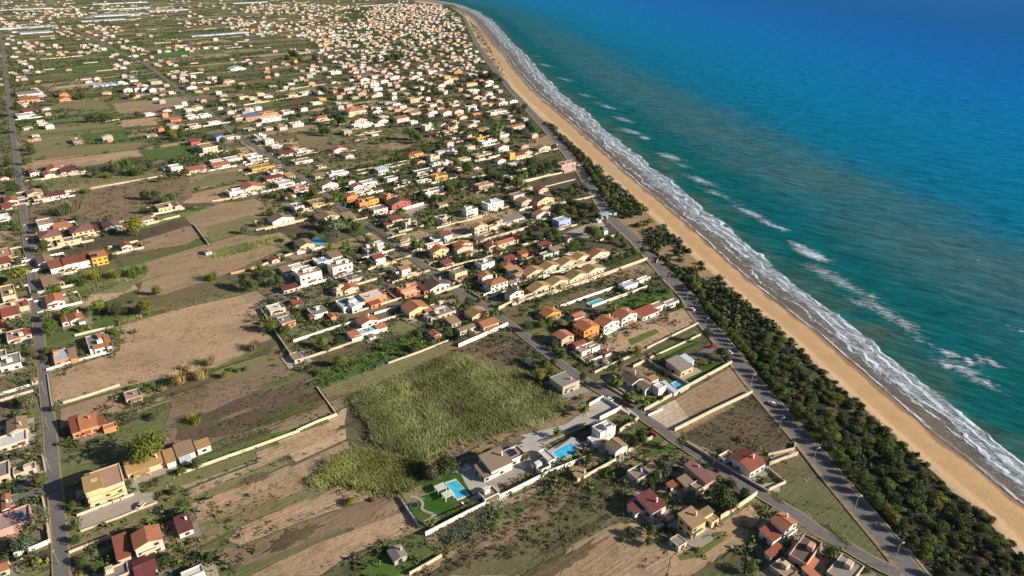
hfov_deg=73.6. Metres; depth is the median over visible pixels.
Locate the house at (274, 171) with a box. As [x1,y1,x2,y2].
[267,169,282,174]
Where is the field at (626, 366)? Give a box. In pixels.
[613,330,697,376]
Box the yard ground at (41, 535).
[0,496,47,552]
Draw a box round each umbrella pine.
[5,265,31,287]
[9,104,23,114]
[10,532,37,552]
[14,123,27,133]
[89,300,105,314]
[286,233,296,242]
[323,220,342,239]
[405,128,416,139]
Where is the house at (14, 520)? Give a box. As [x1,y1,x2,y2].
[0,504,32,537]
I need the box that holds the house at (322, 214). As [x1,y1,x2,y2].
[314,211,340,220]
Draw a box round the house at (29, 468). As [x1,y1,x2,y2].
[13,461,36,478]
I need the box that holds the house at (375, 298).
[358,288,386,308]
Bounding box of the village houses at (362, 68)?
[0,0,608,384]
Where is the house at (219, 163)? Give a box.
[209,158,229,168]
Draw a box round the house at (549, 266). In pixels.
[538,261,559,273]
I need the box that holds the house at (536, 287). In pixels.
[525,281,550,294]
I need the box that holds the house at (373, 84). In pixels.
[367,81,378,86]
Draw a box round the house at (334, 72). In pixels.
[328,70,340,74]
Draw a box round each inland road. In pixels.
[0,38,68,575]
[75,30,900,575]
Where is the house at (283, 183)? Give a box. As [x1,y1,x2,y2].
[274,179,294,187]
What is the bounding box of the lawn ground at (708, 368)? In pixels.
[678,361,724,384]
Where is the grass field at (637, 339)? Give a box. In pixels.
[628,329,657,344]
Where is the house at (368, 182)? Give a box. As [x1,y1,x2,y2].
[358,179,376,186]
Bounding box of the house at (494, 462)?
[474,445,524,482]
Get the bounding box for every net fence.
[118,386,209,416]
[183,461,259,491]
[322,355,394,384]
[330,328,421,364]
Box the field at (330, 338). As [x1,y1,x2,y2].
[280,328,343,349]
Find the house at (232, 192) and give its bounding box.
[226,187,244,197]
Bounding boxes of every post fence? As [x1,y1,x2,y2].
[182,452,314,498]
[239,495,366,544]
[321,527,414,572]
[794,444,898,565]
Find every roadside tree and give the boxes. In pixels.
[693,283,700,290]
[698,287,704,292]
[717,314,726,323]
[727,328,736,337]
[732,335,739,340]
[738,338,744,345]
[742,344,749,351]
[748,351,757,361]
[757,363,768,371]
[763,370,770,376]
[766,375,774,384]
[771,382,780,388]
[779,388,786,394]
[789,400,802,406]
[794,405,805,413]
[801,410,812,421]
[808,416,819,427]
[817,426,827,436]
[818,434,833,443]
[829,444,836,451]
[833,448,845,459]
[841,459,851,467]
[848,466,860,475]
[857,470,870,484]
[861,481,876,492]
[874,492,884,500]
[881,502,893,511]
[887,511,901,522]
[898,521,909,532]
[908,534,918,545]
[917,541,933,553]
[937,565,953,575]
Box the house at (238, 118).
[232,115,244,121]
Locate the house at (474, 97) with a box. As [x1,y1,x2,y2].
[470,94,482,99]
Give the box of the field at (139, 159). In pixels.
[125,156,145,162]
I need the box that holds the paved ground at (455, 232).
[443,226,463,236]
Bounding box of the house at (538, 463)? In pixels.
[531,458,550,474]
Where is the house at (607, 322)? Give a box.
[593,313,619,333]
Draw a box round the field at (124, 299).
[108,270,236,317]
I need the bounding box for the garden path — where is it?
[410,496,432,513]
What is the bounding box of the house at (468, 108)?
[465,104,477,111]
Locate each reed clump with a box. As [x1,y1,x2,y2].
[35,181,52,189]
[47,202,70,215]
[58,198,81,212]
[70,274,89,285]
[77,186,90,193]
[84,268,106,280]
[102,171,112,177]
[104,160,123,172]
[104,267,123,280]
[113,156,134,168]
[119,265,138,278]
[124,163,145,175]
[135,264,148,274]
[154,193,170,203]
[164,189,179,199]
[168,369,188,384]
[180,363,190,371]
[187,365,208,381]
[199,355,214,365]
[203,271,216,281]
[245,340,259,350]
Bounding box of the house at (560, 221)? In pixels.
[552,215,570,227]
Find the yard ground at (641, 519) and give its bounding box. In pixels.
[620,452,743,540]
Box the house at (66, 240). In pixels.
[55,235,80,245]
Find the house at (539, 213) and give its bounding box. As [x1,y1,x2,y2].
[531,209,549,218]
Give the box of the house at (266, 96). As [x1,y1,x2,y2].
[261,94,272,98]
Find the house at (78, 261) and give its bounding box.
[47,250,108,273]
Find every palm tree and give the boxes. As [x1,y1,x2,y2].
[178,504,190,513]
[323,242,333,250]
[324,216,334,224]
[329,194,338,203]
[334,175,342,185]
[334,218,345,229]
[337,193,345,201]
[340,175,347,185]
[340,240,351,247]
[344,245,353,254]
[345,216,355,227]
[355,220,364,230]
[394,206,405,215]
[405,189,412,197]
[408,237,418,246]
[413,238,424,251]
[424,215,434,229]
[425,515,435,527]
[430,122,439,132]
[445,214,456,226]
[448,121,456,129]
[452,299,460,308]
[463,127,471,134]
[471,131,478,136]
[488,306,499,316]
[490,124,498,131]
[494,121,505,128]
[512,174,521,181]
[512,179,521,187]
[516,168,528,181]
[520,181,529,189]
[522,452,528,460]
[553,427,561,436]
[577,401,589,415]
[606,300,618,312]
[611,373,623,388]
[626,391,635,402]
[628,416,635,422]
[639,395,651,406]
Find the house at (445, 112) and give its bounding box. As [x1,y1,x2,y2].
[440,110,452,115]
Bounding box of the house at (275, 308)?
[265,302,285,315]
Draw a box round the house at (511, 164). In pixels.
[507,161,516,166]
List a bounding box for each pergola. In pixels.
[434,482,446,494]
[441,489,454,498]
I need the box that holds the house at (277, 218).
[267,212,294,224]
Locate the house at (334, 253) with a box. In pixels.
[326,249,342,258]
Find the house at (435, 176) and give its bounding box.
[429,172,447,180]
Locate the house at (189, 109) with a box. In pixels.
[183,108,196,112]
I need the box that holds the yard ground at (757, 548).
[745,506,841,575]
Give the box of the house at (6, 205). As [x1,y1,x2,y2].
[0,202,11,210]
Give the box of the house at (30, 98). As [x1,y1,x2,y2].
[18,96,39,101]
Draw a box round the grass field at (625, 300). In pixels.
[616,286,673,308]
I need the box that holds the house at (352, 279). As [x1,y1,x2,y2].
[345,274,361,282]
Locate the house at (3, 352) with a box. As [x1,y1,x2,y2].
[0,349,6,355]
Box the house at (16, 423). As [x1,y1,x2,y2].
[6,415,28,433]
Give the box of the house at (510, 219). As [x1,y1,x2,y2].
[499,213,524,224]
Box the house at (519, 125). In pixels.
[506,123,524,128]
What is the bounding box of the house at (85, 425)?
[68,413,117,438]
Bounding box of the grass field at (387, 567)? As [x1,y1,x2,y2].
[346,531,437,575]
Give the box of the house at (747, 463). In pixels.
[718,448,765,477]
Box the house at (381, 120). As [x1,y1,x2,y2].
[374,118,387,122]
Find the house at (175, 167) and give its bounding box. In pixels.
[167,163,182,171]
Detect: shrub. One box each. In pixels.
[184,410,202,425]
[751,333,761,338]
[754,341,763,346]
[755,327,764,331]
[759,333,771,341]
[760,339,770,346]
[763,347,776,353]
[763,352,779,360]
[767,383,777,390]
[768,358,777,365]
[771,368,780,375]
[771,375,782,381]
[773,335,787,343]
[773,341,784,347]
[777,330,786,334]
[778,370,792,379]
[779,376,787,383]
[780,362,793,370]
[783,386,791,394]
[784,396,792,402]
[789,358,800,368]
[790,369,798,374]
[792,413,803,421]
[793,365,807,374]
[795,394,805,401]
[800,354,810,358]
[801,373,814,382]
[804,425,811,430]
[806,393,818,403]
[806,430,821,438]
[809,371,818,379]
[812,414,825,420]
[813,425,828,432]
[814,437,823,443]
[817,394,827,401]
[817,420,825,425]
[819,369,829,374]
[822,378,833,383]
[823,411,837,420]
[823,419,840,431]
[823,444,832,451]
[825,398,836,403]
[827,391,844,404]
[828,431,840,440]
[829,455,845,468]
[838,414,849,427]
[838,429,849,437]
[842,399,856,408]
[845,471,852,477]
[846,446,860,455]
[849,425,863,433]
[851,436,860,442]
[851,455,862,463]
[853,422,867,430]
[855,416,866,423]
[856,410,869,418]
[862,436,877,443]
[865,416,878,422]
[865,442,872,448]
[866,474,877,485]
[867,449,876,458]
[868,495,887,510]
[874,441,894,453]
[874,467,884,474]
[879,463,899,473]
[881,425,892,432]
[881,477,897,489]
[883,435,896,448]
[883,453,903,467]
[884,511,896,523]
[885,432,895,439]
[887,491,903,503]
[893,451,902,463]
[893,471,910,482]
[893,505,903,512]
[895,465,905,471]
[896,449,904,455]
[898,441,908,448]
[902,539,915,548]
[903,492,924,510]
[907,477,923,489]
[912,488,927,501]
[914,464,923,470]
[914,549,933,560]
[916,469,931,480]
[916,504,926,512]
[920,533,939,542]
[922,513,936,528]
[923,528,930,533]
[923,539,941,555]
[927,498,943,507]
[929,490,950,502]
[930,522,949,535]
[936,519,950,527]
[936,532,947,540]
[938,551,949,559]
[939,484,950,491]
[947,550,961,556]
[949,501,958,509]
[949,513,973,526]
[949,531,961,541]
[951,563,959,570]
[954,542,966,549]
[956,530,974,542]
[958,526,970,532]
[959,503,973,513]
[967,530,984,541]
[971,566,981,574]
[972,506,987,518]
[972,556,988,565]
[974,521,991,532]
[979,549,992,561]
[981,532,999,547]
[984,566,994,573]
[986,531,1012,546]
[987,515,996,524]
[988,542,1003,556]
[998,560,1012,567]
[999,570,1011,575]
[1002,552,1013,561]
[1013,560,1023,572]
[1016,551,1023,559]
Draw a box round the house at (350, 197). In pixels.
[343,192,356,202]
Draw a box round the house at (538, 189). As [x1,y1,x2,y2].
[533,185,548,194]
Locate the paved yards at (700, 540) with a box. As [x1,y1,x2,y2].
[0,70,876,575]
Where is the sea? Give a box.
[419,0,1023,506]
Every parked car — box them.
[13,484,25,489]
[135,501,145,509]
[648,431,657,436]
[655,523,663,528]
[768,401,776,405]
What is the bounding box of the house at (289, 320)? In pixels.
[276,314,295,326]
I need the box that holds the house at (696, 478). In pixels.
[676,459,715,495]
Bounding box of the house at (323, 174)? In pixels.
[312,171,326,178]
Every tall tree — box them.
[26,504,50,530]
[34,473,46,488]
[112,334,119,340]
[112,340,119,349]
[323,231,332,242]
[332,229,339,242]
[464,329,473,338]
[483,161,494,180]
[489,130,495,138]
[492,242,502,261]
[659,461,671,477]
[675,434,687,449]
[703,326,712,343]
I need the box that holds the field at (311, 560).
[250,510,418,575]
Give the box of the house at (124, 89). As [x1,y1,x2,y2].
[120,86,132,92]
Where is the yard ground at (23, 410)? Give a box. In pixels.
[0,400,45,493]
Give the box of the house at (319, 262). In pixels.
[313,256,332,267]
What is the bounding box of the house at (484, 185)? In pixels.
[474,181,493,189]
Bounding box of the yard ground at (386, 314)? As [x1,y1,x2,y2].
[336,280,502,343]
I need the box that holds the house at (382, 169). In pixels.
[374,166,388,173]
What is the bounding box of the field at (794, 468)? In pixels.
[771,456,806,481]
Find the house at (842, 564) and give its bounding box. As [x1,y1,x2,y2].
[826,553,864,575]
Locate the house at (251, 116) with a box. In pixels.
[242,113,261,120]
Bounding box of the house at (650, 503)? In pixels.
[627,488,666,518]
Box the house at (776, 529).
[759,511,797,561]
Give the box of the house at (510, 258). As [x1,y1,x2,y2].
[503,254,516,262]
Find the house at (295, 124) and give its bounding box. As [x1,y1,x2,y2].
[289,121,303,127]
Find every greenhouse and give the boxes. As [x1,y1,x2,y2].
[0,7,50,10]
[0,25,56,29]
[17,30,50,33]
[78,18,125,21]
[89,12,148,16]
[90,81,127,87]
[91,2,146,4]
[99,7,149,9]
[127,78,137,81]
[146,8,188,11]
[189,31,249,36]
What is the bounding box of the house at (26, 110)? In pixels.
[22,108,35,112]
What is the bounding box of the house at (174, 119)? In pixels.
[168,116,181,122]
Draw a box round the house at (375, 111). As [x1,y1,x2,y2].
[370,109,382,113]
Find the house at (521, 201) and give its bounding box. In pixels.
[515,196,532,207]
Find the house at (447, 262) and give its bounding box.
[440,258,453,266]
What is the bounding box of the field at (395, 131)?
[357,114,503,133]
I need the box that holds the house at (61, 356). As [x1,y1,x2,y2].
[52,347,77,364]
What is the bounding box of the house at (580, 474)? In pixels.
[572,468,587,481]
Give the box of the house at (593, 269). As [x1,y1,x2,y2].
[581,264,605,276]
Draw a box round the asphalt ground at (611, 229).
[599,216,617,233]
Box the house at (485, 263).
[475,257,494,270]
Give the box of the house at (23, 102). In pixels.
[16,100,28,104]
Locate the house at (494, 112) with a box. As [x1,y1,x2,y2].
[487,108,508,114]
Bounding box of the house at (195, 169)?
[185,165,205,173]
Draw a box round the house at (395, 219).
[383,214,401,227]
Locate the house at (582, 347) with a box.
[573,339,599,356]
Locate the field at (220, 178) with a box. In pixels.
[191,166,285,188]
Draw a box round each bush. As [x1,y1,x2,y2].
[0,225,11,230]
[11,224,22,230]
[26,411,36,418]
[47,283,61,293]
[73,324,85,331]
[147,410,162,420]
[205,551,216,560]
[295,317,303,323]
[313,369,322,376]
[344,497,354,506]
[521,356,529,365]
[554,320,562,325]
[576,459,584,465]
[646,288,654,293]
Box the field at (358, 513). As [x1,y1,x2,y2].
[198,494,408,566]
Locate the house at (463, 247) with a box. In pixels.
[452,240,472,256]
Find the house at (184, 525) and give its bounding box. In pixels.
[173,512,193,538]
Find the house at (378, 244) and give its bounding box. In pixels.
[362,240,384,254]
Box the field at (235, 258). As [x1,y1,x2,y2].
[210,232,293,266]
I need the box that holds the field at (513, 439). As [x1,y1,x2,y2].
[425,428,528,479]
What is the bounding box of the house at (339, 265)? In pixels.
[327,257,352,276]
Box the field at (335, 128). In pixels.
[316,123,344,130]
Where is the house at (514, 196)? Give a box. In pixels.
[509,191,523,200]
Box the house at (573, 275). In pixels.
[563,269,589,283]
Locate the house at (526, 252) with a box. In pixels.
[517,248,532,257]
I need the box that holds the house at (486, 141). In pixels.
[478,138,496,144]
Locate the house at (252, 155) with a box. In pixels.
[243,152,262,159]
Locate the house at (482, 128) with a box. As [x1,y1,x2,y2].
[476,126,488,130]
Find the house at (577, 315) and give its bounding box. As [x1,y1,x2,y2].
[569,310,584,319]
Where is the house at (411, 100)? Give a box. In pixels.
[406,97,419,103]
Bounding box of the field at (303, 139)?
[295,130,443,145]
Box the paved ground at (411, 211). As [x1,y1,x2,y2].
[405,202,428,214]
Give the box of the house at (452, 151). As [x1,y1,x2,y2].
[446,148,457,154]
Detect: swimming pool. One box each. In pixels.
[310,237,325,245]
[444,479,469,500]
[551,441,579,460]
[586,298,603,307]
[670,380,688,392]
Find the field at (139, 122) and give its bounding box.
[118,117,156,126]
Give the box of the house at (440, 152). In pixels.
[435,150,446,155]
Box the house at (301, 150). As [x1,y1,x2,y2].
[295,148,310,154]
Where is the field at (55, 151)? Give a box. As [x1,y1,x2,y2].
[20,136,149,159]
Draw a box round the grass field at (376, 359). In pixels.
[306,329,450,388]
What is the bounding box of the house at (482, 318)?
[445,306,498,335]
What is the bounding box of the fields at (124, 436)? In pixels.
[0,0,806,575]
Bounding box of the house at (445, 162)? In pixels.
[440,159,452,165]
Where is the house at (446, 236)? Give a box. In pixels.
[429,230,452,241]
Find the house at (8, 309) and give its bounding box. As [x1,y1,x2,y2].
[0,298,29,320]
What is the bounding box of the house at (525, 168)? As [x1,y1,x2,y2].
[514,165,527,171]
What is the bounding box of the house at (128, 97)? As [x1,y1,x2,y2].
[125,93,139,98]
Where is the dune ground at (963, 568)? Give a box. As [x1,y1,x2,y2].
[547,125,1023,575]
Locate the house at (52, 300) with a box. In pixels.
[45,293,65,307]
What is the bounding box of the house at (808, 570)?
[801,564,820,575]
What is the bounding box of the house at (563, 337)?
[552,329,573,347]
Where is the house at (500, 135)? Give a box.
[496,132,508,138]
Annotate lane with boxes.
[0,385,37,398]
[0,489,48,503]
[35,138,128,150]
[51,348,117,371]
[223,125,255,152]
[250,268,375,308]
[345,249,429,282]
[426,474,572,543]
[527,247,650,282]
[690,343,719,359]
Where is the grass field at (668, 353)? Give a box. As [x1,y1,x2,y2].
[655,332,701,359]
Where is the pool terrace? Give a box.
[548,437,585,465]
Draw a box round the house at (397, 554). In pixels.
[387,544,407,564]
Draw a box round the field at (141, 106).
[112,96,191,113]
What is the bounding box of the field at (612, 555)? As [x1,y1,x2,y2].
[560,522,669,575]
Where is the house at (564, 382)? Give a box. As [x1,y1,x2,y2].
[549,371,579,394]
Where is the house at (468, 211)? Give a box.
[462,206,477,217]
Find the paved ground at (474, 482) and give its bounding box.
[449,438,548,493]
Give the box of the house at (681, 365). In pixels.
[665,353,694,376]
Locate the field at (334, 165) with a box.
[300,153,393,181]
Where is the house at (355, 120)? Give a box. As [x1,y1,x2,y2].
[351,117,367,123]
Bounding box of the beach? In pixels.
[414,0,1023,556]
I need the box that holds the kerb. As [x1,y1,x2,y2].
[506,81,929,575]
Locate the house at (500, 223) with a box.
[492,219,504,226]
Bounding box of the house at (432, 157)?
[427,154,439,160]
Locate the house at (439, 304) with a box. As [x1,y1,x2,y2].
[430,300,446,309]
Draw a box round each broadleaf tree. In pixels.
[0,277,7,283]
[2,156,11,166]
[4,182,21,194]
[4,191,13,195]
[5,167,17,178]
[8,399,18,406]
[12,310,30,328]
[13,256,22,264]
[13,411,22,415]
[17,393,36,408]
[21,158,29,163]
[24,355,32,365]
[25,141,33,149]
[27,347,37,357]
[28,148,36,154]
[32,226,37,232]
[35,239,48,252]
[37,308,52,320]
[39,353,47,358]
[41,319,58,334]
[49,97,60,105]
[50,403,64,411]
[57,307,74,316]
[62,273,71,282]
[67,500,76,510]
[68,522,81,531]
[69,534,81,544]
[72,214,80,221]
[76,554,89,567]
[77,349,83,355]
[77,498,84,505]
[78,91,85,99]
[82,114,90,122]
[85,310,93,317]
[89,560,103,574]
[90,114,97,120]
[92,169,99,177]
[99,113,106,121]
[102,217,109,221]
[102,303,108,311]
[106,113,114,119]
[108,253,117,260]
[110,303,123,315]
[122,215,145,235]
[122,307,130,312]
[124,480,132,488]
[126,428,169,463]
[129,92,136,98]
[133,111,140,117]
[134,298,155,314]
[139,190,149,199]
[139,206,145,213]
[144,162,154,169]
[146,207,153,212]
[150,190,160,197]
[151,285,162,295]
[156,552,171,568]
[164,125,171,132]
[166,172,173,178]
[167,129,176,137]
[167,377,175,385]
[170,487,179,494]
[175,126,183,134]
[178,467,187,474]
[181,168,188,174]
[190,459,201,468]
[201,134,209,140]
[215,76,224,83]
[219,136,227,144]
[221,370,229,377]
[236,84,244,91]
[237,274,251,289]
[239,225,249,232]
[246,281,258,291]
[249,173,255,181]
[250,269,259,276]
[255,276,265,284]
[256,219,263,226]
[256,263,264,271]
[259,270,270,279]
[262,318,279,330]
[265,209,272,215]
[266,279,273,286]
[268,269,275,277]
[274,275,283,285]
[280,324,290,334]
[285,194,294,201]
[288,49,294,58]
[293,51,300,57]
[296,112,302,118]
[297,56,304,64]
[297,207,304,212]
[308,184,319,194]
[311,53,318,62]
[314,225,324,235]
[317,218,327,225]
[317,336,327,348]
[318,122,325,130]
[318,127,323,133]
[320,87,327,95]
[322,56,328,64]
[322,126,331,134]
[323,107,331,114]
[323,345,331,350]
[329,111,341,125]
[329,119,336,125]
[331,355,348,364]
[332,335,343,344]
[339,116,349,125]
[351,223,360,232]
[371,246,378,253]
[383,343,389,350]
[384,54,391,61]
[394,51,400,59]
[394,273,401,279]
[409,345,418,351]
[412,132,423,143]
[423,84,429,91]
[427,292,435,300]
[427,463,441,480]
[430,86,436,94]
[430,194,438,201]
[431,166,437,172]
[433,450,458,475]
[436,144,443,149]
[442,326,451,333]
[447,184,454,193]
[450,252,462,262]
[453,157,461,166]
[456,181,467,189]
[457,145,468,154]
[462,160,473,172]
[464,296,473,306]
[466,75,472,81]
[483,114,490,121]
[488,172,496,178]
[497,173,503,180]
[503,176,511,184]
[506,127,513,134]
[511,104,518,110]
[511,222,519,228]
[515,108,523,113]
[515,160,524,168]
[515,257,524,263]
[519,234,526,242]
[521,321,533,330]
[523,258,531,264]
[525,120,533,128]
[525,227,533,236]
[526,158,535,166]
[527,165,536,175]
[528,124,535,132]
[532,234,543,242]
[534,218,540,227]
[534,368,546,380]
[535,162,545,172]
[537,319,545,327]
[540,221,548,230]
[540,358,549,369]
[543,160,551,169]
[543,230,552,239]
[546,315,554,325]
[549,189,558,195]
[549,227,560,237]
[549,368,555,374]
[550,159,557,165]
[550,356,556,365]
[551,342,558,349]
[553,235,561,243]
[555,208,565,216]
[557,477,564,484]
[558,191,565,200]
[560,204,570,213]
[565,185,574,193]
[565,246,576,253]
[566,198,575,205]
[566,206,577,216]
[568,240,581,250]
[571,182,579,188]
[571,199,582,211]
[577,237,587,247]
[578,210,587,220]
[579,371,586,379]
[580,202,589,209]
[584,225,591,233]
[584,453,592,463]
[585,225,602,241]
[587,204,597,214]
[588,217,596,223]
[605,236,613,243]
[608,254,614,260]
[614,231,621,239]
[616,253,624,260]
[619,236,626,242]
[621,393,628,400]
[624,251,630,257]
[626,527,632,534]
[630,439,639,448]
[631,530,638,537]
[632,249,637,254]
[632,345,643,356]
[634,425,647,438]
[636,435,648,443]
[639,246,645,252]
[644,477,654,489]
[644,536,654,546]
[645,524,655,537]
[649,470,663,482]
[666,457,673,466]
[675,302,684,309]
[703,487,712,497]
[710,483,734,509]
[714,347,729,357]
[720,494,739,510]
[724,355,731,360]
[725,477,736,489]
[740,487,750,496]
[743,560,758,575]
[822,542,839,557]
[862,566,872,573]
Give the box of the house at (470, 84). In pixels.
[463,82,476,86]
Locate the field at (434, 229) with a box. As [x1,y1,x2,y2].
[416,209,466,233]
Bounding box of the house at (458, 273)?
[449,266,467,279]
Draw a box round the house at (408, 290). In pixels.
[396,281,428,298]
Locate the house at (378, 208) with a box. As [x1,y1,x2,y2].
[368,204,387,213]
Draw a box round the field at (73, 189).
[64,181,124,194]
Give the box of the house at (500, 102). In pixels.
[495,100,507,105]
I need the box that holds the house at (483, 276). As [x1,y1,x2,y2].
[477,272,492,283]
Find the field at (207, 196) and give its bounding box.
[181,184,239,203]
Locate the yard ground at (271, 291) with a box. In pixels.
[257,260,408,315]
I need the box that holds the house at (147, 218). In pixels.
[135,215,152,223]
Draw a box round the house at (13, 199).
[3,196,18,204]
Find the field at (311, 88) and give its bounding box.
[280,84,342,93]
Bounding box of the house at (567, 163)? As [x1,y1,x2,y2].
[556,160,575,172]
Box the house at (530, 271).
[523,265,544,278]
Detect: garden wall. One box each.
[0,196,28,207]
[0,255,25,270]
[0,384,29,394]
[0,389,32,401]
[10,246,25,261]
[13,539,49,556]
[14,188,41,200]
[21,252,65,271]
[23,173,84,181]
[26,231,64,248]
[34,271,79,293]
[34,291,81,312]
[39,172,60,179]
[42,190,74,200]
[42,496,50,541]
[46,361,71,370]
[47,236,93,250]
[47,374,52,410]
[52,167,85,176]
[63,384,119,403]
[68,535,111,553]
[71,175,161,191]
[74,326,112,335]
[77,493,133,516]
[78,351,110,360]
[80,501,156,531]
[94,220,132,235]
[107,240,143,254]
[130,215,160,225]
[147,201,184,214]
[148,215,179,222]
[178,429,299,474]
[185,121,230,129]
[191,145,227,155]
[204,161,236,170]
[226,192,250,200]
[230,266,255,274]
[243,157,267,165]
[250,181,305,194]
[255,213,302,229]
[256,218,308,229]
[256,249,299,266]
[260,308,290,353]
[293,320,355,341]
[296,413,336,429]
[297,246,324,253]
[299,278,327,287]
[303,338,361,358]
[305,202,333,209]
[307,116,332,122]
[312,251,351,261]
[317,387,335,412]
[331,265,360,279]
[350,186,383,196]
[354,160,409,170]
[356,278,376,284]
[357,290,397,311]
[360,255,396,269]
[361,249,393,258]
[362,204,394,216]
[371,255,410,266]
[374,305,398,314]
[378,270,415,280]
[378,313,404,322]
[387,233,418,246]
[388,339,448,363]
[392,269,429,283]
[395,222,423,232]
[398,495,419,527]
[403,202,423,208]
[409,553,441,574]
[414,186,454,197]
[419,172,458,183]
[424,276,461,297]
[425,456,584,535]
[437,220,458,228]
[437,264,456,270]
[441,269,476,283]
[453,233,472,239]
[454,215,483,223]
[455,210,486,218]
[457,251,506,264]
[458,322,507,346]
[477,203,509,212]
[486,224,534,239]
[498,293,532,309]
[512,257,646,305]
[516,153,535,159]
[522,238,544,245]
[524,172,562,180]
[524,256,607,280]
[543,272,580,295]
[545,179,574,186]
[551,251,578,260]
[555,195,596,204]
[556,263,588,275]
[557,285,615,308]
[558,221,576,230]
[569,255,606,268]
[572,351,603,363]
[581,270,616,283]
[587,458,615,476]
[589,249,618,263]
[589,395,603,405]
[592,285,646,306]
[594,354,633,372]
[599,326,619,337]
[599,406,620,419]
[603,397,618,406]
[607,384,634,403]
[619,416,638,431]
[621,279,645,296]
[628,436,652,451]
[633,358,688,384]
[644,360,731,410]
[647,322,697,348]
[648,408,662,415]
[649,333,700,358]
[674,390,752,431]
[686,442,768,492]
[720,491,757,518]
[768,442,795,455]
[768,467,785,489]
[769,451,797,465]
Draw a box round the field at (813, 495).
[773,472,889,562]
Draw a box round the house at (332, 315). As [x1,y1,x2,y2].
[327,312,335,320]
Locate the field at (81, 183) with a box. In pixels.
[30,165,164,190]
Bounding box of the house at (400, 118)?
[393,115,408,122]
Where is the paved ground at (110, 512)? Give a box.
[75,492,156,531]
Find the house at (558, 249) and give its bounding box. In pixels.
[539,243,571,259]
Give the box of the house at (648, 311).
[633,298,678,320]
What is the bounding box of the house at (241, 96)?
[235,94,247,99]
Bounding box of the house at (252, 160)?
[246,156,262,162]
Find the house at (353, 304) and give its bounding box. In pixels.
[335,295,365,313]
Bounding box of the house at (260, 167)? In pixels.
[247,163,273,171]
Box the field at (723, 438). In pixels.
[685,397,792,451]
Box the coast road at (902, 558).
[452,4,925,575]
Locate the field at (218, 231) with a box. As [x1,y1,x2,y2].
[205,215,266,241]
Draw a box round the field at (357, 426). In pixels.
[349,400,370,439]
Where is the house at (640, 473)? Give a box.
[626,461,662,485]
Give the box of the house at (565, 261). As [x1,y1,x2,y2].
[555,256,579,269]
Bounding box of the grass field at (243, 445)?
[174,419,328,476]
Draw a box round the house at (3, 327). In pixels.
[0,318,6,331]
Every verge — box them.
[0,37,71,575]
[77,30,900,575]
[453,4,930,575]
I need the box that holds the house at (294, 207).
[289,202,304,212]
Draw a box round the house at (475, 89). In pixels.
[466,88,478,92]
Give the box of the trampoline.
[410,502,418,507]
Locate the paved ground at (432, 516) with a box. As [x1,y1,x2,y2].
[423,514,439,526]
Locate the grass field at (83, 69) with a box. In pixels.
[45,65,118,73]
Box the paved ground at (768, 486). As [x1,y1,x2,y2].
[716,458,779,491]
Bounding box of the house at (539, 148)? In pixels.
[534,144,550,151]
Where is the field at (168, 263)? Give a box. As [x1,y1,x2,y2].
[137,235,281,282]
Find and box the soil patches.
[0,280,741,575]
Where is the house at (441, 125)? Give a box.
[438,122,446,128]
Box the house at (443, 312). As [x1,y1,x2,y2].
[423,299,456,322]
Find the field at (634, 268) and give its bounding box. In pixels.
[593,264,649,283]
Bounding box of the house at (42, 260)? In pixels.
[35,254,51,267]
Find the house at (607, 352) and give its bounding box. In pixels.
[602,348,611,356]
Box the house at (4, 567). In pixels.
[0,557,9,575]
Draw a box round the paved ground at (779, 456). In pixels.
[770,451,794,460]
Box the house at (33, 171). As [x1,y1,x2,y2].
[27,168,38,176]
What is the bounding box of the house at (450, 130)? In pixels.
[436,128,457,134]
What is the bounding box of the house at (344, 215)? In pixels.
[340,211,355,220]
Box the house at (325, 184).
[318,180,338,190]
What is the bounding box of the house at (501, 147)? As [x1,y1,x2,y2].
[495,144,508,151]
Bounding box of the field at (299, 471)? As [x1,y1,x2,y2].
[190,441,349,515]
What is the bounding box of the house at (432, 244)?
[425,240,442,248]
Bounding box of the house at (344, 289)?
[332,283,358,296]
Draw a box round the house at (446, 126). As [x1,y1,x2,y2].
[444,122,457,128]
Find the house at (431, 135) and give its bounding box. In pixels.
[427,133,437,137]
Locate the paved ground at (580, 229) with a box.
[563,220,604,239]
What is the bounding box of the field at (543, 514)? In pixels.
[474,468,596,551]
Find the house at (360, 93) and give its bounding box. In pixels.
[354,91,366,96]
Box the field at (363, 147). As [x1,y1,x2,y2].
[285,140,386,166]
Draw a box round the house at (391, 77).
[387,75,398,79]
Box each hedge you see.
[75,489,133,513]
[110,323,120,340]
[346,228,372,243]
[367,224,395,242]
[399,493,423,527]
[400,459,467,492]
[422,500,480,528]
[542,422,586,441]
[555,419,601,447]
[604,250,645,268]
[650,342,698,366]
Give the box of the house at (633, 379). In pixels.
[621,369,677,396]
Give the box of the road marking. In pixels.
[461,11,922,575]
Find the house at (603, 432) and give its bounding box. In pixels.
[587,419,615,447]
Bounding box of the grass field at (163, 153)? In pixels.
[142,145,199,159]
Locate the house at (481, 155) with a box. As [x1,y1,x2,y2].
[471,151,492,158]
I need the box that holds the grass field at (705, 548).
[678,533,724,560]
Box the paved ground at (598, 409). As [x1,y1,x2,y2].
[520,399,616,443]
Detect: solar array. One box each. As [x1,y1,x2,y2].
[502,445,510,451]
[506,448,517,456]
[532,457,548,469]
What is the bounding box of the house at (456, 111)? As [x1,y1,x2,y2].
[451,108,463,114]
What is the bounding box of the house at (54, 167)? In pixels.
[45,164,62,171]
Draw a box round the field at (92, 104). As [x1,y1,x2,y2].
[40,100,111,110]
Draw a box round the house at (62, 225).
[52,221,70,229]
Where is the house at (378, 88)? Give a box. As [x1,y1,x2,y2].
[370,86,382,90]
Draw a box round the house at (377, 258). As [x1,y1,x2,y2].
[369,253,385,264]
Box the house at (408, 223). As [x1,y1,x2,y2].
[401,218,416,228]
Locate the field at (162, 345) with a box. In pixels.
[51,296,270,405]

